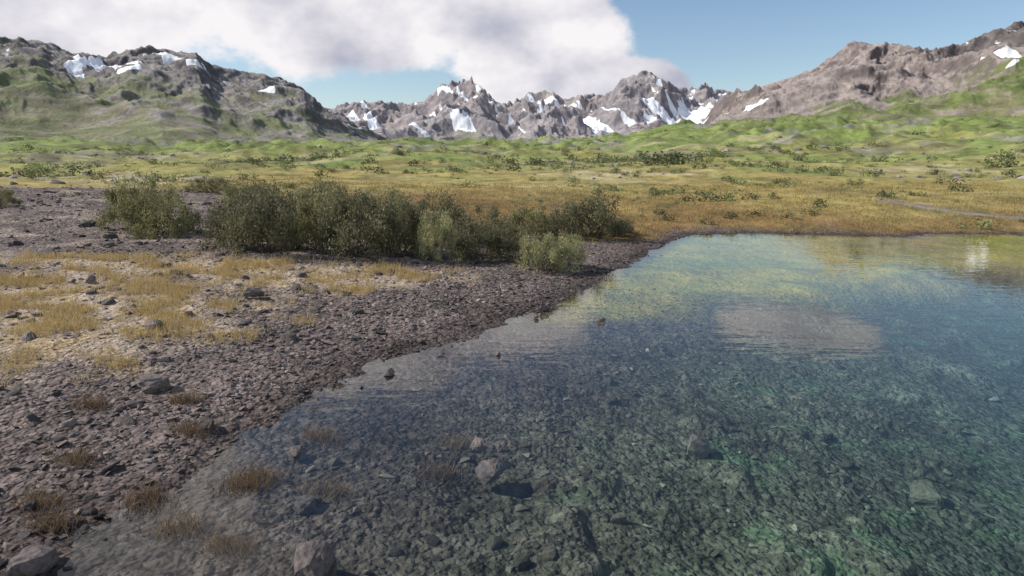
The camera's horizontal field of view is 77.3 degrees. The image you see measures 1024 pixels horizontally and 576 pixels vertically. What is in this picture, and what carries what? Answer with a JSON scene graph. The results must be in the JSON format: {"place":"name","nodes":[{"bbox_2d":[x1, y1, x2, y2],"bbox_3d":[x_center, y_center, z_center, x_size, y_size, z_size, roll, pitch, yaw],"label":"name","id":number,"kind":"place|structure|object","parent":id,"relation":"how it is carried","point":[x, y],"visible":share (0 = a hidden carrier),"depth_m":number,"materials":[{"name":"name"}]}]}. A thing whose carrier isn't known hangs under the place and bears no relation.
{"place":"outdoors","nodes":[
{"label":"outdoors","id":0,"kind":"place"},
{"bbox_2d":[26,174,224,181],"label":"dirt road","id":1,"kind":"structure","parent":0,"point":[133,175],"depth_m":63.66,"materials":[{"name":"soil"}]},
{"bbox_2d":[0,36,390,144],"bbox_3d":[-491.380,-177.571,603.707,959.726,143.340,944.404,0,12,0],"label":"mountain","id":2,"kind":"structure","parent":0,"point":[150,92],"depth_m":481.73,"materials":[{"name":"green stone"}]},
{"bbox_2d":[0,246,489,386],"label":"dry grass","id":3,"kind":"structure","parent":0,"point":[171,289],"depth_m":15.66,"materials":[{"name":"yellow plant"}]},
{"bbox_2d":[0,115,1023,575],"bbox_3d":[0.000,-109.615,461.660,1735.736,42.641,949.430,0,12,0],"label":"ground","id":4,"kind":"structure","parent":0,"point":[894,323],"depth_m":12.34,"materials":[{"name":"soil"}]},
{"bbox_2d":[0,187,21,207],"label":"willow shrub","id":5,"kind":"object","parent":4,"relation":"on","point":[6,197],"visible":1,"depth_m":29.89,"materials":[{"name":"green plant"}]},
{"bbox_2d":[5,544,58,575],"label":"rock","id":6,"kind":"object","parent":4,"relation":"on","point":[32,559],"visible":1,"depth_m":6.20,"materials":[{"name":"stone"}]},
{"bbox_2d":[105,188,154,217],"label":"willow shrub","id":7,"kind":"object","parent":4,"relation":"on","point":[129,211],"visible":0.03,"depth_m":27.68,"materials":[{"name":"green plant"}]},
{"bbox_2d":[91,164,176,232],"bbox_3d":[-14.658,-3.537,24.726,2.999,2.841,2.535,6,13,26],"label":"willow shrub","id":8,"kind":"object","parent":4,"relation":"on","point":[119,200],"visible":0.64,"depth_m":24.42,"materials":[{"name":"green plant"}]},
{"bbox_2d":[144,319,162,329],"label":"rock","id":9,"kind":"object","parent":4,"relation":"on","point":[155,322],"visible":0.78,"depth_m":13.17,"materials":[{"name":"stone"}]},
{"bbox_2d":[138,373,170,393],"bbox_3d":[-5.887,1.571,10.514,0.479,0.294,0.429,3,12,13],"label":"rock","id":10,"kind":"object","parent":4,"relation":"on","point":[150,383],"visible":1,"depth_m":10.40,"materials":[{"name":"stone"}]},
{"bbox_2d":[125,179,205,239],"bbox_3d":[-13.113,-3.008,24.147,2.765,2.242,3.247,3,12,15],"label":"willow shrub","id":11,"kind":"object","parent":4,"relation":"on","point":[161,219],"visible":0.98,"depth_m":23.62,"materials":[{"name":"green plant"}]},
{"bbox_2d":[183,173,236,193],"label":"willow shrub","id":12,"kind":"object","parent":4,"relation":"on","point":[204,186],"visible":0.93,"depth_m":39.97,"materials":[{"name":"green plant"}]},
{"bbox_2d":[198,193,262,251],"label":"willow shrub","id":13,"kind":"object","parent":4,"relation":"on","point":[212,220],"visible":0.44,"depth_m":21.45,"materials":[{"name":"green plant"}]},
{"bbox_2d":[216,176,264,202],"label":"willow shrub","id":14,"kind":"object","parent":4,"relation":"on","point":[232,189],"visible":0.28,"depth_m":35.15,"materials":[{"name":"green plant"}]},
{"bbox_2d":[222,188,278,226],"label":"willow shrub","id":15,"kind":"object","parent":4,"relation":"on","point":[246,202],"visible":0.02,"depth_m":26.95,"materials":[{"name":"green plant"}]},
{"bbox_2d":[242,286,263,296],"bbox_3d":[-6.503,0.093,16.075,0.537,0.273,0.321,-1,12,-5],"label":"rock","id":16,"kind":"object","parent":4,"relation":"on","point":[251,291],"visible":0.98,"depth_m":15.94,"materials":[{"name":"stone"}]},
{"bbox_2d":[227,182,287,209],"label":"willow shrub","id":17,"kind":"object","parent":4,"relation":"on","point":[247,194],"visible":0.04,"depth_m":29.58,"materials":[{"name":"green plant"}]},
{"bbox_2d":[210,173,312,257],"bbox_3d":[-8.220,-2.418,21.247,3.291,2.769,2.736,-11,16,-42],"label":"willow shrub","id":18,"kind":"object","parent":4,"relation":"on","point":[266,215],"visible":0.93,"depth_m":20.79,"materials":[{"name":"green plant"}]},
{"bbox_2d":[232,176,309,239],"bbox_3d":[-9.291,-3.070,24.281,3.291,2.505,2.736,-9,15,-36],"label":"willow shrub","id":19,"kind":"object","parent":4,"relation":"on","point":[254,193],"visible":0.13,"depth_m":24.11,"materials":[{"name":"green plant"}]},
{"bbox_2d":[288,445,305,459],"bbox_3d":[-2.968,2.266,8.849,0.186,0.159,0.312,-8,14,-35],"label":"rock","id":20,"kind":"object","parent":4,"relation":"on","point":[298,451],"visible":1,"depth_m":8.78,"materials":[{"name":"stone"}]},
{"bbox_2d":[294,495,315,514],"bbox_3d":[-2.481,2.600,7.691,0.246,0.200,0.333,-6,13,-28],"label":"rock","id":21,"kind":"object","parent":4,"relation":"on","point":[305,504],"visible":1,"depth_m":7.59,"materials":[{"name":"stone"}]},
{"bbox_2d":[294,539,336,575],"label":"rock","id":22,"kind":"object","parent":4,"relation":"on","point":[315,558],"visible":1,"depth_m":6.25,"materials":[{"name":"stone"}]},
{"bbox_2d":[286,176,352,251],"bbox_3d":[-6.782,-2.667,22.339,2.366,2.841,2.799,0,12,-1],"label":"willow shrub","id":23,"kind":"object","parent":4,"relation":"on","point":[308,227],"visible":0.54,"depth_m":21.87,"materials":[{"name":"green plant"}]},
{"bbox_2d":[289,181,351,202],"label":"willow shrub","id":24,"kind":"object","parent":4,"relation":"on","point":[322,189],"visible":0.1,"depth_m":37.43,"materials":[{"name":"green plant"}]},
{"bbox_2d":[295,183,350,218],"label":"willow shrub","id":25,"kind":"object","parent":4,"relation":"on","point":[303,193],"visible":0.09,"depth_m":30.33,"materials":[{"name":"green plant"}]},
{"bbox_2d":[296,171,376,236],"bbox_3d":[-7.235,-3.489,26.279,3.494,2.648,3.590,-10,15,-39],"label":"willow shrub","id":26,"kind":"object","parent":4,"relation":"on","point":[336,192],"visible":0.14,"depth_m":26.13,"materials":[{"name":"green plant"}]},
{"bbox_2d":[310,186,408,261],"bbox_3d":[-5.058,-2.276,21.575,3.266,2.671,3.120,-10,15,-40],"label":"willow shrub","id":27,"kind":"object","parent":4,"relation":"on","point":[383,226],"visible":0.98,"depth_m":21.18,"materials":[{"name":"green plant"}]},
{"bbox_2d":[0,385,738,573],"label":"sedge tufts","id":28,"kind":"object","parent":4,"relation":"on","point":[257,481],"visible":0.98,"depth_m":7.87,"materials":[{"name":"brown plant"}]},
{"bbox_2d":[383,368,394,376],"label":"rock","id":29,"kind":"object","parent":4,"relation":"on","point":[389,372],"visible":1,"depth_m":11.91,"materials":[{"name":"stone"}]},
{"bbox_2d":[352,182,426,241],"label":"willow shrub","id":30,"kind":"object","parent":4,"relation":"on","point":[378,200],"visible":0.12,"depth_m":25.01,"materials":[{"name":"green plant"}]},
{"bbox_2d":[370,188,433,256],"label":"willow shrub","id":31,"kind":"object","parent":4,"relation":"on","point":[412,224],"visible":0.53,"depth_m":22.51,"materials":[{"name":"green plant"}]},
{"bbox_2d":[406,183,469,234],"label":"willow shrub","id":32,"kind":"object","parent":4,"relation":"on","point":[441,205],"visible":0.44,"depth_m":26.82,"materials":[{"name":"green plant"}]},
{"bbox_2d":[413,205,464,262],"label":"willow shrub","id":33,"kind":"object","parent":4,"relation":"on","point":[443,233],"visible":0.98,"depth_m":21.68,"materials":[{"name":"green plant"}]},
{"bbox_2d":[470,437,484,453],"bbox_3d":[-0.489,2.254,9.112,0.224,0.225,0.233,9,14,36],"label":"rock","id":34,"kind":"object","parent":4,"relation":"on","point":[477,444],"visible":1,"depth_m":9.06,"materials":[{"name":"stone"}]},
{"bbox_2d":[448,216,510,263],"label":"willow shrub","id":35,"kind":"object","parent":4,"relation":"on","point":[488,236],"visible":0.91,"depth_m":22.44,"materials":[{"name":"green plant"}]},
{"bbox_2d":[448,197,513,244],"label":"willow shrub","id":36,"kind":"object","parent":4,"relation":"on","point":[492,215],"visible":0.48,"depth_m":25.23,"materials":[{"name":"green plant"}]},
{"bbox_2d":[474,458,507,485],"bbox_3d":[-0.260,2.437,8.569,0.352,0.288,0.406,9,15,38],"label":"rock","id":37,"kind":"object","parent":4,"relation":"on","point":[489,470],"visible":1,"depth_m":8.46,"materials":[{"name":"stone"}]},
{"bbox_2d":[494,351,500,356],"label":"rock","id":38,"kind":"object","parent":4,"relation":"on","point":[497,354],"visible":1,"depth_m":13.10,"materials":[{"name":"stone"}]},
{"bbox_2d":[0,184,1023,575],"bbox_3d":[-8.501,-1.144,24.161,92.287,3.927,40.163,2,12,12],"label":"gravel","id":39,"kind":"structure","parent":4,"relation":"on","point":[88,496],"depth_m":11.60,"materials":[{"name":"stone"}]},
{"bbox_2d":[0,114,1023,228],"bbox_3d":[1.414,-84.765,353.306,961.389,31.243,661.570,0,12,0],"label":"meadow shrubs","id":40,"kind":"object","parent":4,"relation":"on","point":[673,158],"visible":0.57,"depth_m":84.92,"materials":[{"name":"green plant"}]},
{"bbox_2d":[0,182,1023,575],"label":"scattered rocks","id":41,"kind":"object","parent":4,"relation":"on","point":[496,542],"visible":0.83,"depth_m":12.37,"materials":[{"name":"stone"}]},
{"bbox_2d":[489,213,540,262],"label":"willow shrub","id":42,"kind":"object","parent":4,"relation":"on","point":[504,239],"visible":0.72,"depth_m":22.89,"materials":[{"name":"green plant"}]},
{"bbox_2d":[8,118,1023,183],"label":"meadow boulders","id":43,"kind":"object","parent":4,"relation":"on","point":[955,176],"visible":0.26,"depth_m":107.16,"materials":[{"name":"stone"}]},
{"bbox_2d":[499,193,559,241],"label":"willow shrub","id":44,"kind":"object","parent":4,"relation":"on","point":[535,216],"visible":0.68,"depth_m":27.15,"materials":[{"name":"green plant"}]},
{"bbox_2d":[511,226,569,271],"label":"willow shrub","id":45,"kind":"object","parent":4,"relation":"on","point":[532,250],"visible":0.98,"depth_m":21.58,"materials":[{"name":"green plant"}]},
{"bbox_2d":[539,305,548,310],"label":"rock","id":46,"kind":"object","parent":4,"relation":"on","point":[543,307],"visible":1,"depth_m":16.72,"materials":[{"name":"stone"}]},
{"bbox_2d":[538,197,587,239],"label":"willow shrub","id":47,"kind":"object","parent":4,"relation":"on","point":[573,223],"visible":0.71,"depth_m":28.54,"materials":[{"name":"green plant"}]},
{"bbox_2d":[543,226,585,272],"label":"willow shrub","id":48,"kind":"object","parent":4,"relation":"on","point":[572,254],"visible":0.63,"depth_m":22.25,"materials":[{"name":"green plant"}]},
{"bbox_2d":[156,175,1023,244],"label":"meadow grass","id":49,"kind":"structure","parent":4,"relation":"on","point":[710,186],"depth_m":45.92,"materials":[{"name":"plant"}]},
{"bbox_2d":[552,182,634,238],"bbox_3d":[3.823,-3.643,29.975,3.908,2.637,3.249,1,12,6],"label":"willow shrub","id":50,"kind":"object","parent":4,"relation":"on","point":[597,210],"visible":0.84,"depth_m":29.39,"materials":[{"name":"green plant"}]},
{"bbox_2d":[597,317,605,321],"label":"rock","id":51,"kind":"object","parent":4,"relation":"on","point":[601,319],"visible":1,"depth_m":15.74,"materials":[{"name":"stone"}]},
{"bbox_2d":[605,218,638,235],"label":"willow shrub","id":52,"kind":"object","parent":4,"relation":"on","point":[631,229],"visible":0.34,"depth_m":31.36,"materials":[{"name":"green plant"}]},
{"bbox_2d":[686,433,712,458],"bbox_3d":[2.944,2.487,10.044,0.400,0.388,0.387,4,12,18],"label":"rock","id":53,"kind":"object","parent":4,"relation":"on","point":[698,447],"visible":0.93,"depth_m":9.91,"materials":[{"name":"stone"}]},
{"bbox_2d":[909,479,943,508],"bbox_3d":[6.082,3.046,9.393,0.429,0.294,0.479,1,12,6],"label":"rock","id":54,"kind":"object","parent":4,"relation":"on","point":[926,494],"visible":0.99,"depth_m":9.29,"materials":[{"name":"stone"}]},
{"bbox_2d":[0,0,1023,108],"label":"sky","id":55,"kind":"structure","parent":0,"point":[339,52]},
{"bbox_2d":[325,70,732,142],"bbox_3d":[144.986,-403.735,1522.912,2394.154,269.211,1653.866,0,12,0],"label":"mountain","id":56,"kind":"structure","parent":0,"point":[452,110],"depth_m":1374.19,"materials":[{"name":"grey stone"}]},
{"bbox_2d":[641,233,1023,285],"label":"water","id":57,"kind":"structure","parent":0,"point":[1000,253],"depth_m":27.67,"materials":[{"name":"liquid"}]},
{"bbox_2d":[703,21,1023,123],"bbox_3d":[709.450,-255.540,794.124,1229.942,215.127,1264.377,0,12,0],"label":"mountain","id":58,"kind":"structure","parent":0,"point":[982,75],"depth_m":681.79,"materials":[{"name":"brown stone"}]},
{"bbox_2d":[875,198,1023,219],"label":"dirt road","id":59,"kind":"structure","parent":0,"point":[948,210],"depth_m":40.16,"materials":[{"name":"soil"}]}
]}

